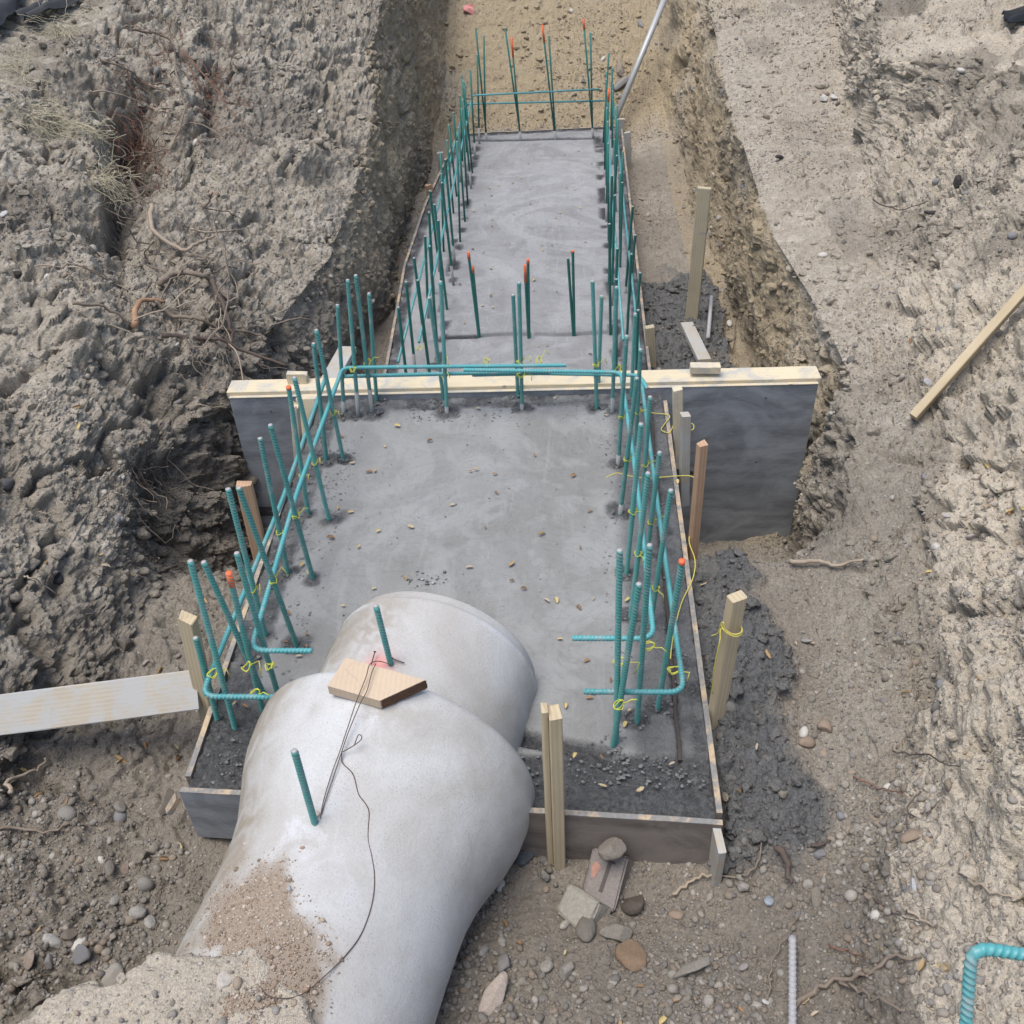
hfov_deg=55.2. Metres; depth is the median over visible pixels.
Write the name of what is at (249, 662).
wire tie
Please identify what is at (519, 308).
rebar
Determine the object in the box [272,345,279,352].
stone
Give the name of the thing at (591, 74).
rebar
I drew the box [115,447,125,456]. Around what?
stone
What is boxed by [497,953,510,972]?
stone
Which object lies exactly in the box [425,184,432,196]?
wooden stake
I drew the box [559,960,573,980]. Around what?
stone
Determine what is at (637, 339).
rebar
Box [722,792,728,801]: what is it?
stone
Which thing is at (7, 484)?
stone
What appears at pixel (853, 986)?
root
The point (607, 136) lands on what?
rebar
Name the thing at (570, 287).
rebar
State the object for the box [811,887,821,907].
stone
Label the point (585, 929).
stone
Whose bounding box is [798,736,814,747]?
stone
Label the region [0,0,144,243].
dry grass
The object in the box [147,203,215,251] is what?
root
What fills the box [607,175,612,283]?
rebar
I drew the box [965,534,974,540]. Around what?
stone
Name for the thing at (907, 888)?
stone
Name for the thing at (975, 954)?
rebar
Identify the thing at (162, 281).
root
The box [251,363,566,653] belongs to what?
rebar
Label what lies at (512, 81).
rebar
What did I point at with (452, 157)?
rebar
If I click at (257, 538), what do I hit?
rebar
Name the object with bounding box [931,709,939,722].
stone
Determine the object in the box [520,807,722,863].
form board
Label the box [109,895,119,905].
stone
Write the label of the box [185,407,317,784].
form board
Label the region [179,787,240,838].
form board
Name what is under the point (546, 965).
stone
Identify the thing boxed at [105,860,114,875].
stone
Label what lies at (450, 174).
rebar
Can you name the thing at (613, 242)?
rebar
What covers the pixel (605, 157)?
rebar
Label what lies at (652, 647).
wire tie
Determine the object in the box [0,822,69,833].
root
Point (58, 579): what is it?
stone
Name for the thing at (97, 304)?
root
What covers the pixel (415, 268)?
rebar
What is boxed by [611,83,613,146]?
rebar
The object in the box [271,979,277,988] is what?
stone
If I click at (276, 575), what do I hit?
wire tie
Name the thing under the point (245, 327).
root tangle
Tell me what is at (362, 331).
rebar
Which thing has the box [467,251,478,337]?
rebar
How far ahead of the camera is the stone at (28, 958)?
2.83 m
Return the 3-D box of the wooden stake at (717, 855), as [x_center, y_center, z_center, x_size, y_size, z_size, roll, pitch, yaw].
[0.625,1.093,3.019,0.025,0.320,0.086,-5,42,-1]
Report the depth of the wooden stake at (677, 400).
4.39 m
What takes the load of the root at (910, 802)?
on the ground at (930, 294)
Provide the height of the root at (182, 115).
0.431 m
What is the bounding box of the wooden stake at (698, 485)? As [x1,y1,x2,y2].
[687,440,707,559]
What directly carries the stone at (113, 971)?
on the ground at (930, 294)
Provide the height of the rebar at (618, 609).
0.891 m
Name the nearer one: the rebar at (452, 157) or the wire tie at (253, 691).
the wire tie at (253, 691)
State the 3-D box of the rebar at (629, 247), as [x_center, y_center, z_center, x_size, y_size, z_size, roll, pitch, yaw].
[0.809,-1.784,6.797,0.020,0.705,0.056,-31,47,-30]
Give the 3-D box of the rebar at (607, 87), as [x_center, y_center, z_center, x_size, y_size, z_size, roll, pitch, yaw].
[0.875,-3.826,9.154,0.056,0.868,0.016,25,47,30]
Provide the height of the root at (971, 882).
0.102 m
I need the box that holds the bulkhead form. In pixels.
[227,366,820,543]
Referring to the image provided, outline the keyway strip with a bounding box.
[650,409,681,763]
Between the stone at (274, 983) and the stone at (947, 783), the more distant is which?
the stone at (947, 783)
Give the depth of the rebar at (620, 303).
6.12 m
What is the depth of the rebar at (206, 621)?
3.03 m
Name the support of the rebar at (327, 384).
on the concrete footing at (460, 536)
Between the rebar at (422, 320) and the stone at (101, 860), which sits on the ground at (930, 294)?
the stone at (101, 860)
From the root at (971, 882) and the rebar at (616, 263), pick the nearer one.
the root at (971, 882)
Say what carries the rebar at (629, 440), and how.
on the concrete footing at (460, 536)
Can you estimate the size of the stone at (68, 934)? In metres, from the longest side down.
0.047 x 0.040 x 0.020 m
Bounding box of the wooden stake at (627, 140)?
[624,131,631,168]
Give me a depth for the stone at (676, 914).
2.96 m
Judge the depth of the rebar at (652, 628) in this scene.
3.87 m
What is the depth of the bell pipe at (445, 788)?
2.64 m
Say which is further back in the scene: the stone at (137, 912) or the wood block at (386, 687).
the stone at (137, 912)
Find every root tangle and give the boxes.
[60,85,316,362]
[86,17,257,416]
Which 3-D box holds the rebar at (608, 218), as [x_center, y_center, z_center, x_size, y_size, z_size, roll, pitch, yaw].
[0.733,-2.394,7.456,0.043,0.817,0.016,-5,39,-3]
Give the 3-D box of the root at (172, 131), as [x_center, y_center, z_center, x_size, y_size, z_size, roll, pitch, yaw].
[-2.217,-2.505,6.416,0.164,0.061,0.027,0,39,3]
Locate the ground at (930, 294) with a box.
[0,0,1023,1023]
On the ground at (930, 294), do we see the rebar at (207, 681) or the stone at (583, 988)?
the stone at (583, 988)
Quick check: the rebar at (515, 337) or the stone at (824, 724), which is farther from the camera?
the rebar at (515, 337)
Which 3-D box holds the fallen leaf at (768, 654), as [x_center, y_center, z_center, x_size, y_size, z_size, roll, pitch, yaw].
[0.914,0.505,3.493,0.015,0.011,0.041,-35,60,19]
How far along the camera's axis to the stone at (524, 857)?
3.10 m
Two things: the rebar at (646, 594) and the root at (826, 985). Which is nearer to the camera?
the root at (826, 985)
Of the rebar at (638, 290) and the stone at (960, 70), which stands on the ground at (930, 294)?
the stone at (960, 70)
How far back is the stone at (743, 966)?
2.77 m
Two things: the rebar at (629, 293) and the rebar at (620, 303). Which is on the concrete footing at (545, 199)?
the rebar at (629, 293)
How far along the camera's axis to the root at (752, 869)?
2.98 m
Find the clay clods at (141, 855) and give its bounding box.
[0,0,1023,1023]
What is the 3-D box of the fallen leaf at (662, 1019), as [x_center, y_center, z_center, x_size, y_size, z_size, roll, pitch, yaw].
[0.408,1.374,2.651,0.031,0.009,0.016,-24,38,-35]
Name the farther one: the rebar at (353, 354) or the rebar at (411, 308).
the rebar at (411, 308)
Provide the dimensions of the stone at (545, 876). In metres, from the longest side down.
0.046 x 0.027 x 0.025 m
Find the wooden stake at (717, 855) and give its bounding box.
[709,828,725,885]
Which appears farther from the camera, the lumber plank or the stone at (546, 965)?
the lumber plank
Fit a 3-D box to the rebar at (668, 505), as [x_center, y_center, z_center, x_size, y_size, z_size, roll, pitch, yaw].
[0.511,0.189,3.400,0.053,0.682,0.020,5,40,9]
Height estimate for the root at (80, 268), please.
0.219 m
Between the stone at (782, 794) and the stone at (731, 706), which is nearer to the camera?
the stone at (782, 794)
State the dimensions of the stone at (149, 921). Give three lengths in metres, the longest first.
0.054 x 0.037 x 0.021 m
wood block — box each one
[328,658,427,707]
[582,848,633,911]
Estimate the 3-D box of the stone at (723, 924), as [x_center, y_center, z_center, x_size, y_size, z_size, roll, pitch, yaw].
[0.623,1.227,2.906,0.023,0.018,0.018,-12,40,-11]
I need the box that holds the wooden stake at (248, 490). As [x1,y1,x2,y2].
[236,481,264,560]
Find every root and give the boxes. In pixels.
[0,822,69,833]
[3,757,46,793]
[23,575,55,594]
[34,264,135,294]
[72,301,138,323]
[77,311,203,357]
[90,90,186,112]
[101,59,175,92]
[125,179,140,199]
[129,58,185,153]
[130,298,165,328]
[132,29,176,74]
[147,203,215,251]
[153,299,265,340]
[157,269,230,299]
[162,124,184,133]
[162,333,287,366]
[179,31,202,107]
[182,49,248,127]
[190,227,245,232]
[202,207,249,231]
[209,278,234,350]
[213,265,261,280]
[672,873,735,895]
[741,830,761,876]
[766,905,802,999]
[773,845,793,884]
[788,558,863,566]
[797,953,920,1006]
[802,311,838,326]
[811,839,830,846]
[828,943,867,958]
[839,980,905,1011]
[853,776,907,796]
[862,889,919,923]
[872,198,927,209]
[892,750,983,769]
[903,906,947,931]
[905,791,921,828]
[966,877,1020,898]
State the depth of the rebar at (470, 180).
8.37 m
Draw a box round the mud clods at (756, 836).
[642,269,818,874]
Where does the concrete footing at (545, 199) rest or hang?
on the ground at (930, 294)
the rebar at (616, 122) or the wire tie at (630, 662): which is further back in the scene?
the rebar at (616, 122)
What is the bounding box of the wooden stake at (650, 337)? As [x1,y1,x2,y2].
[645,324,655,366]
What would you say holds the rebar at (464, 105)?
on the concrete footing at (545, 199)
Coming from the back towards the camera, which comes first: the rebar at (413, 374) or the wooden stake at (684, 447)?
the rebar at (413, 374)
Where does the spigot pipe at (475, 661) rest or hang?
on the concrete footing at (460, 536)
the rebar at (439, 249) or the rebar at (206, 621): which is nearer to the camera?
the rebar at (206, 621)
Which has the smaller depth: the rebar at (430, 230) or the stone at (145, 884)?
the stone at (145, 884)
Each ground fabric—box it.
[0,0,16,25]
[14,0,79,20]
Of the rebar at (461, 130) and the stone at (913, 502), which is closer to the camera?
the stone at (913, 502)
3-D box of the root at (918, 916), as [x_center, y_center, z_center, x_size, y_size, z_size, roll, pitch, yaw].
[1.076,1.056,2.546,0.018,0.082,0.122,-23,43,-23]
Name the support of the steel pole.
on the ground at (930, 294)
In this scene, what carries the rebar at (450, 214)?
on the concrete footing at (545, 199)
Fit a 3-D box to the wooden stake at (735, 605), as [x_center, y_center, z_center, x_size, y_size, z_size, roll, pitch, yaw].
[0.680,0.523,3.157,0.053,0.703,0.037,-17,42,-18]
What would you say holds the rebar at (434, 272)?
on the rebar at (450, 214)
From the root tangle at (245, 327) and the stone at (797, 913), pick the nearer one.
the stone at (797, 913)
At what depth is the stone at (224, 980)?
2.31 m
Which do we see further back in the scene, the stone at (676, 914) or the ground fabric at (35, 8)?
the ground fabric at (35, 8)
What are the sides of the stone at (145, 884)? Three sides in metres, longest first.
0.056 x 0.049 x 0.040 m
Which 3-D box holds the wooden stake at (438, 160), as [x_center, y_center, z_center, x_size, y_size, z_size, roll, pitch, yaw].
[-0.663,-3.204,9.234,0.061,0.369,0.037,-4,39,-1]
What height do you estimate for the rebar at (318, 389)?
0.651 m
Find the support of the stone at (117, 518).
on the ground at (930, 294)
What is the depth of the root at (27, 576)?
3.66 m
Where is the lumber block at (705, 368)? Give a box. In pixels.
[689,362,720,373]
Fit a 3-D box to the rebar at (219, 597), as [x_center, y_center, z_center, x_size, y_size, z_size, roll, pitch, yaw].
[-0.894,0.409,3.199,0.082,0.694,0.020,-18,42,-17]
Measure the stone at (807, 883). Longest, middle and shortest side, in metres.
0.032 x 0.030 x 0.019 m
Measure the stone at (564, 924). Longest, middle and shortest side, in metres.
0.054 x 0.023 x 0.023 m
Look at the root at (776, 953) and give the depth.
2.75 m
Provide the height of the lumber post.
1.126 m
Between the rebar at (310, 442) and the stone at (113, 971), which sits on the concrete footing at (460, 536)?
the rebar at (310, 442)
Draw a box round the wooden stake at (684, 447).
[679,412,690,506]
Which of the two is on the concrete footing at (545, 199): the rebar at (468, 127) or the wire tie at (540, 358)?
the rebar at (468, 127)
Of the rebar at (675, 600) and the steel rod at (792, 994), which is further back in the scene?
the rebar at (675, 600)
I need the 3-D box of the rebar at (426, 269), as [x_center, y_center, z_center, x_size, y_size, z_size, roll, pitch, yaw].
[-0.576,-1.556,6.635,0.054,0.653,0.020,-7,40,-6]
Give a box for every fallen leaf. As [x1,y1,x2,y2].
[114,755,122,760]
[159,856,168,859]
[659,1016,666,1023]
[765,649,771,657]
[916,959,924,971]
[937,963,948,969]
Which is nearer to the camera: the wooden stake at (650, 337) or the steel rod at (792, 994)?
the steel rod at (792, 994)
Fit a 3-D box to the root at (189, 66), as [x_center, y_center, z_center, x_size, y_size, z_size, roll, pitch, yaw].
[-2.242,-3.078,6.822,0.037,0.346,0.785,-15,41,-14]
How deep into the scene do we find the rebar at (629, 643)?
2.90 m
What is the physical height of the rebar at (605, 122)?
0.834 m
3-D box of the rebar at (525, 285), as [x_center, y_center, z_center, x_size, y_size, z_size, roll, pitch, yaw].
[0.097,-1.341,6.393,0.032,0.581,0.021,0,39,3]
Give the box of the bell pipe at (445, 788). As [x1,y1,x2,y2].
[175,672,534,1023]
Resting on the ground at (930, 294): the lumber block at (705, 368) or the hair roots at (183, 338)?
the hair roots at (183, 338)
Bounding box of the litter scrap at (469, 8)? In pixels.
[463,4,474,14]
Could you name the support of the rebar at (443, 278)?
on the concrete footing at (545, 199)
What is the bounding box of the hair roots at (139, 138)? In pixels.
[90,0,273,220]
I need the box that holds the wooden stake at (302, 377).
[286,371,308,384]
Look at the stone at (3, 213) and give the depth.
4.98 m
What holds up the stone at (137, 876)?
on the ground at (930, 294)
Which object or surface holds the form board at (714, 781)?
attached to the concrete footing at (460, 536)
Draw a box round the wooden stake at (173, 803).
[165,792,180,814]
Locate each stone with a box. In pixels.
[0,210,7,216]
[2,478,13,490]
[23,950,34,970]
[37,482,46,488]
[42,933,61,947]
[44,953,53,970]
[49,852,55,859]
[53,572,63,583]
[56,806,76,820]
[60,928,77,939]
[71,936,86,950]
[72,944,90,964]
[88,244,97,254]
[89,819,97,825]
[98,856,104,863]
[101,963,123,985]
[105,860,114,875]
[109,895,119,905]
[113,515,121,523]
[113,801,125,811]
[113,810,126,821]
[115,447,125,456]
[117,638,133,650]
[119,860,129,874]
[124,915,134,924]
[128,906,146,919]
[134,874,150,881]
[136,877,153,891]
[142,659,148,665]
[144,915,155,928]
[153,67,160,75]
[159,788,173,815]
[163,8,169,16]
[173,399,182,403]
[209,191,218,196]
[216,971,231,988]
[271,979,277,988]
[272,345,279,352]
[477,971,507,1014]
[478,945,488,956]
[496,879,504,891]
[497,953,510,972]
[515,850,534,865]
[539,959,553,972]
[540,869,549,881]
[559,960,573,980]
[560,920,569,929]
[575,916,595,942]
[579,985,587,991]
[598,837,626,860]
[599,924,632,941]
[614,76,628,90]
[615,939,646,971]
[616,58,624,75]
[620,895,643,915]
[659,907,664,914]
[668,910,684,919]
[673,956,709,978]
[719,922,725,928]
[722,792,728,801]
[726,701,736,710]
[727,320,732,326]
[736,880,748,891]
[739,963,748,970]
[751,1000,761,1007]
[762,999,768,1004]
[764,895,773,905]
[777,789,787,798]
[795,911,804,920]
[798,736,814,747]
[799,726,808,736]
[801,638,812,642]
[803,879,812,889]
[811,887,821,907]
[813,849,826,859]
[817,252,827,257]
[817,718,831,733]
[819,94,827,100]
[836,811,844,819]
[844,889,857,901]
[846,355,854,363]
[862,555,867,561]
[870,910,879,919]
[872,283,879,289]
[873,870,879,876]
[898,373,904,380]
[900,829,919,842]
[901,884,909,892]
[910,877,916,890]
[911,500,916,505]
[923,210,936,214]
[924,378,931,386]
[924,801,930,811]
[930,542,939,550]
[930,701,940,713]
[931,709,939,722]
[932,178,939,184]
[936,680,943,688]
[941,512,950,517]
[943,779,951,791]
[953,174,961,187]
[953,283,963,290]
[956,68,964,72]
[957,1002,973,1013]
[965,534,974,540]
[986,925,991,931]
[1007,232,1018,239]
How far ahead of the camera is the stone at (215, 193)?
6.01 m
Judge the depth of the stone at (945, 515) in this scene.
3.62 m
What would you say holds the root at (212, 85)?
on the ground at (930, 294)
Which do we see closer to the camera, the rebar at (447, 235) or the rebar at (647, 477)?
the rebar at (647, 477)
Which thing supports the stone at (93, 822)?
on the ground at (930, 294)
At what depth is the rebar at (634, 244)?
6.40 m
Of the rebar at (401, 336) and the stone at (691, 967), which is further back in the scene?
the rebar at (401, 336)
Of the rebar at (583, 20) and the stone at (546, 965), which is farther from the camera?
the rebar at (583, 20)
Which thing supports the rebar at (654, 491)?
on the concrete footing at (460, 536)
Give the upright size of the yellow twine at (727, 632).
0.345 m
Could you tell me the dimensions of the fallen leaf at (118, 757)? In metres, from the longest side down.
0.039 x 0.014 x 0.011 m
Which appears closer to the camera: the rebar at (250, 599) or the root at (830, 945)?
the root at (830, 945)
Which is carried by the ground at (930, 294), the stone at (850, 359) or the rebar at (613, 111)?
the stone at (850, 359)
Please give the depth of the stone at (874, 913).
2.70 m
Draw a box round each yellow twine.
[606,473,695,658]
[641,410,693,432]
[711,622,742,693]
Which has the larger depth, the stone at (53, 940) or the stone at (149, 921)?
the stone at (149, 921)
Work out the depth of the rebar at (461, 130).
8.80 m
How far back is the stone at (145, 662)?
3.74 m
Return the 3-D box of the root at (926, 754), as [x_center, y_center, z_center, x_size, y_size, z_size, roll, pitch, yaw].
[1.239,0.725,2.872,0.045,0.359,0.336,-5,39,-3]
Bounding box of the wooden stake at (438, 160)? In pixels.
[437,151,443,172]
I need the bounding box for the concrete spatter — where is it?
[206,392,707,788]
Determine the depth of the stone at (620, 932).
2.89 m
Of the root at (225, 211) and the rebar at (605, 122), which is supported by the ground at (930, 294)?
the root at (225, 211)
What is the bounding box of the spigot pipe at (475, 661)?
[318,591,536,751]
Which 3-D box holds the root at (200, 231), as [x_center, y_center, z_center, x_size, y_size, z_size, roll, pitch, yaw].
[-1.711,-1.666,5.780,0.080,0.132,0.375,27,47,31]
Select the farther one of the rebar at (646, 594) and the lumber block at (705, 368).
the lumber block at (705, 368)
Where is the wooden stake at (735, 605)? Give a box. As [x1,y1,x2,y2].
[708,590,746,729]
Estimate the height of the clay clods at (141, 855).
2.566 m
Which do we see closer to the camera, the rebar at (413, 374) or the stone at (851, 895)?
the stone at (851, 895)
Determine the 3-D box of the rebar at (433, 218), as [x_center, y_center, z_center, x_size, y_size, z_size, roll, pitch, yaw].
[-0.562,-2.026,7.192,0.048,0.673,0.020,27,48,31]
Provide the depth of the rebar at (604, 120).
8.66 m
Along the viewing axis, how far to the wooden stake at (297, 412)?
4.54 m
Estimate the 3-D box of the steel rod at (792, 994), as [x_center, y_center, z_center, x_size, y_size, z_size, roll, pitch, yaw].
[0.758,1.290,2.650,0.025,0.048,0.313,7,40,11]
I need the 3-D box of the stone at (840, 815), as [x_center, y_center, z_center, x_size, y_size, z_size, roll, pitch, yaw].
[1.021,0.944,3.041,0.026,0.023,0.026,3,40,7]
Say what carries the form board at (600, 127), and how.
attached to the concrete footing at (545, 199)
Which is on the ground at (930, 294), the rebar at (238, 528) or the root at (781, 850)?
the root at (781, 850)
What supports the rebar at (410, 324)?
on the concrete footing at (545, 199)
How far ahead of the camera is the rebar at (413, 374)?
4.59 m
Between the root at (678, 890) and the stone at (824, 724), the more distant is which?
the stone at (824, 724)
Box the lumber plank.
[0,670,201,735]
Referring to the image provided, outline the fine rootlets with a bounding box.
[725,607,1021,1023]
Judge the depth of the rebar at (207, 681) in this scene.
3.42 m
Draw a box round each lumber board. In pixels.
[321,346,356,377]
[680,322,710,361]
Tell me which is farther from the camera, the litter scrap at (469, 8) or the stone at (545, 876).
the litter scrap at (469, 8)
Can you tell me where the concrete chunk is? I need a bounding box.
[557,883,610,927]
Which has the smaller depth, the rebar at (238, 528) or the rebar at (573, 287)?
the rebar at (238, 528)
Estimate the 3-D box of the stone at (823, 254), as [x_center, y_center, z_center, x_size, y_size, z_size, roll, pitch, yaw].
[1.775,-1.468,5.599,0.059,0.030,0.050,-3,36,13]
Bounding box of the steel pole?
[613,0,666,118]
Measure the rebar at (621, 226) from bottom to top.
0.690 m
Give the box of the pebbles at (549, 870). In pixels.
[0,0,1023,1023]
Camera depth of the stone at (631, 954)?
2.82 m
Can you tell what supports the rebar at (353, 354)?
on the concrete footing at (460, 536)
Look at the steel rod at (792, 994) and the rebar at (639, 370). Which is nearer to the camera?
the steel rod at (792, 994)
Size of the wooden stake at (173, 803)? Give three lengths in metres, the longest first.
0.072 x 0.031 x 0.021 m
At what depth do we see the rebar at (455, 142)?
8.46 m
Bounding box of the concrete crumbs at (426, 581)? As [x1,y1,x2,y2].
[269,411,664,653]
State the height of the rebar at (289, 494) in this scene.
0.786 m
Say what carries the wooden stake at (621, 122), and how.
on the ground at (930, 294)
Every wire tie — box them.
[207,668,229,678]
[241,661,261,674]
[250,688,268,694]
[265,661,274,670]
[270,566,288,584]
[536,351,548,363]
[612,657,639,673]
[613,699,637,709]
[645,641,666,651]
[652,585,663,601]
[667,666,689,680]
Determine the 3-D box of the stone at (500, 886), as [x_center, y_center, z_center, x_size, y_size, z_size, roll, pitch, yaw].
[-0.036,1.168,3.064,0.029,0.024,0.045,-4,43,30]
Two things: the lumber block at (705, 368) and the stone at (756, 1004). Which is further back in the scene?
the lumber block at (705, 368)
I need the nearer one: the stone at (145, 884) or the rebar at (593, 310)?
the stone at (145, 884)
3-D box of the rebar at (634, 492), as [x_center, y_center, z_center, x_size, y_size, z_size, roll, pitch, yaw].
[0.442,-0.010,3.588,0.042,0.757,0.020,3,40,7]
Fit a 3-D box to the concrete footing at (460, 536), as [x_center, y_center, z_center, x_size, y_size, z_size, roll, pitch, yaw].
[-0.148,0.268,3.980,1.676,0.298,2.374,0,39,3]
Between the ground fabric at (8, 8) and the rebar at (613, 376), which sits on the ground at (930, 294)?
the ground fabric at (8, 8)
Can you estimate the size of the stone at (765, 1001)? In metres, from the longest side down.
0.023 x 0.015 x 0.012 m
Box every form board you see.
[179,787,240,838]
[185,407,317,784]
[383,139,454,373]
[470,126,619,134]
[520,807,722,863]
[621,129,650,369]
[663,400,722,819]
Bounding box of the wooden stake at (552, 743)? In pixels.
[540,702,565,869]
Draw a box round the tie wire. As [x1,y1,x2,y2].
[261,661,391,998]
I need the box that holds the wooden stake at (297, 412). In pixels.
[290,401,301,457]
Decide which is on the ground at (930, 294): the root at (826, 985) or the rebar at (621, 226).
the root at (826, 985)
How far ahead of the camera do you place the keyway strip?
3.42 m
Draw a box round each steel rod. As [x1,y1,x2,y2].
[706,295,713,339]
[788,935,796,1023]
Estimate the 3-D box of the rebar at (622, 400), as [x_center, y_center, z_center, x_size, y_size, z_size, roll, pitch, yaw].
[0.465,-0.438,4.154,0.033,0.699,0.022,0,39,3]
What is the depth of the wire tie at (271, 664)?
3.09 m
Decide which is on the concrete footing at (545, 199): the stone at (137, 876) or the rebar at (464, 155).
the rebar at (464, 155)
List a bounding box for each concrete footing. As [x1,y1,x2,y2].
[189,393,715,818]
[387,127,646,372]
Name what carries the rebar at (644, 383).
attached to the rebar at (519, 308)
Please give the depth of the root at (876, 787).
3.04 m
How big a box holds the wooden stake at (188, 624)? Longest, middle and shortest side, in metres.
0.608 x 0.056 x 0.037 m
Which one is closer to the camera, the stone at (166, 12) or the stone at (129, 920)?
the stone at (129, 920)
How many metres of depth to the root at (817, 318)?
5.11 m
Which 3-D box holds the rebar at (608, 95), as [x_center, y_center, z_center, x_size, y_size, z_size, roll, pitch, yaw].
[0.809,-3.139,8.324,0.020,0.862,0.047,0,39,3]
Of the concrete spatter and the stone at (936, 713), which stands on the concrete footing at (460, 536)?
the concrete spatter
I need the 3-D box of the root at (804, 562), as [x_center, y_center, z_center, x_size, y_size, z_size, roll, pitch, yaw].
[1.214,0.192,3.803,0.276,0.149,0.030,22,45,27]
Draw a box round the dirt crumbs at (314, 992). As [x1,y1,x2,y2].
[179,842,350,1023]
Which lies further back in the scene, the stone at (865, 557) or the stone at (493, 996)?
the stone at (865, 557)
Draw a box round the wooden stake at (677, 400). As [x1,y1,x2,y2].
[672,385,682,468]
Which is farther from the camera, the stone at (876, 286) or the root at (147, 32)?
the root at (147, 32)
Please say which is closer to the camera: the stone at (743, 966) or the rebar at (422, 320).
the stone at (743, 966)
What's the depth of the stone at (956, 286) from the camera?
4.65 m
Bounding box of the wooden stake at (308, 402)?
[296,395,316,435]
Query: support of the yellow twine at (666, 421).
attached to the wooden stake at (677, 400)
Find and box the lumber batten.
[910,283,1023,421]
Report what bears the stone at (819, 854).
on the ground at (930, 294)
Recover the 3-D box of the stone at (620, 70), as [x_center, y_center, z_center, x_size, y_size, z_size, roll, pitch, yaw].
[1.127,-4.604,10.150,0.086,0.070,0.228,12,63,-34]
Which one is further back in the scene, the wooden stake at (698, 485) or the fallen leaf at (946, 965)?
the wooden stake at (698, 485)
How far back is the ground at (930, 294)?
4.69 m
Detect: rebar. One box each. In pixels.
[187,559,237,729]
[192,636,219,720]
[201,560,265,693]
[202,377,324,699]
[225,487,267,636]
[225,570,264,712]
[234,551,278,692]
[236,486,298,647]
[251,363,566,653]
[257,437,289,576]
[268,423,314,578]
[286,385,309,514]
[291,748,317,825]
[292,376,330,520]
[311,342,327,461]
[314,329,344,461]
[335,304,345,415]
[344,371,548,377]
[346,279,360,417]
[354,274,373,413]
[367,292,378,401]
[373,604,393,666]
[397,100,604,362]
[397,306,407,372]
[405,281,416,372]
[413,257,423,342]
[416,279,430,371]
[418,88,599,342]
[424,236,429,318]
[427,296,443,399]
[428,211,434,291]
[428,245,438,347]
[429,190,438,271]
[433,204,447,309]
[437,220,445,335]
[438,280,448,412]
[439,152,445,230]
[440,173,444,251]
[440,182,454,285]
[444,159,455,264]
[446,140,454,213]
[448,124,457,196]
[452,112,460,182]
[456,141,460,241]
[457,127,465,221]
[459,95,463,166]
[461,108,468,204]
[462,80,466,151]
[462,99,471,188]
[463,81,472,172]
[463,368,655,641]
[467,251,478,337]
[469,69,475,158]
[471,266,480,337]
[472,373,648,389]
[475,27,487,141]
[476,54,479,143]
[483,35,485,141]
[504,27,521,140]
[510,37,520,140]
[511,294,519,398]
[517,282,523,410]
[523,264,528,338]
[526,258,530,338]
[541,25,554,139]
[548,35,556,139]
[567,257,573,335]
[571,250,575,335]
[582,19,593,138]
[584,383,685,694]
[590,32,592,132]
[590,280,598,410]
[597,295,603,382]
[602,53,609,142]
[603,71,607,156]
[604,79,606,169]
[605,108,607,202]
[605,121,608,221]
[607,89,609,120]
[607,143,609,231]
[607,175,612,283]
[608,135,623,340]
[608,223,611,334]
[610,67,612,136]
[610,286,618,412]
[610,582,641,748]
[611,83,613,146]
[611,91,613,164]
[611,155,617,248]
[611,195,615,305]
[611,248,618,361]
[613,139,616,211]
[613,548,622,744]
[614,102,640,348]
[615,105,617,145]
[615,278,617,370]
[616,119,618,192]
[616,335,628,465]
[618,377,638,514]
[619,173,620,247]
[619,182,623,267]
[621,151,623,181]
[624,206,633,293]
[624,422,643,575]
[626,234,636,315]
[626,253,632,334]
[628,471,650,618]
[629,312,636,397]
[630,272,641,368]
[634,348,642,444]
[634,543,652,724]
[635,309,639,369]
[641,395,651,498]
[646,451,661,544]
[648,488,673,624]
[655,558,684,711]
[959,942,1023,1023]
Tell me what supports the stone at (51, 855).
on the ground at (930, 294)
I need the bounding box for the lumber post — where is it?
[685,186,711,319]
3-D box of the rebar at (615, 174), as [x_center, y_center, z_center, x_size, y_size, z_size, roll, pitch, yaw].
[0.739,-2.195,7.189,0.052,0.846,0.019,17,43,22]
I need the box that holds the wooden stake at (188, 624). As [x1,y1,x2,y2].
[177,610,212,725]
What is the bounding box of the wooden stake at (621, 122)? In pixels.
[619,118,624,130]
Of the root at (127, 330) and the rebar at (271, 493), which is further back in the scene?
the root at (127, 330)
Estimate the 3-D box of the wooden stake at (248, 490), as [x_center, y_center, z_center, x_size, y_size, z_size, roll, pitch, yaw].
[-1.055,0.084,4.030,0.063,0.513,0.037,-3,39,-2]
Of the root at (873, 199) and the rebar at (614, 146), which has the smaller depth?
the root at (873, 199)
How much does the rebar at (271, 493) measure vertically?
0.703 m
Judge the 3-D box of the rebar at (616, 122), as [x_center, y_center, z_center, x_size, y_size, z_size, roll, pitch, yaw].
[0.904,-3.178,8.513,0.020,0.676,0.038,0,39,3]
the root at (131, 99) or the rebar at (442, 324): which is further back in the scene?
the root at (131, 99)
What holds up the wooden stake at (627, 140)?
on the ground at (930, 294)
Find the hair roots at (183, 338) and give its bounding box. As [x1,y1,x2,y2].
[94,53,289,543]
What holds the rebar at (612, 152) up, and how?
on the concrete footing at (545, 199)
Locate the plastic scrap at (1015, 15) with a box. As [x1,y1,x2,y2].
[1001,6,1023,22]

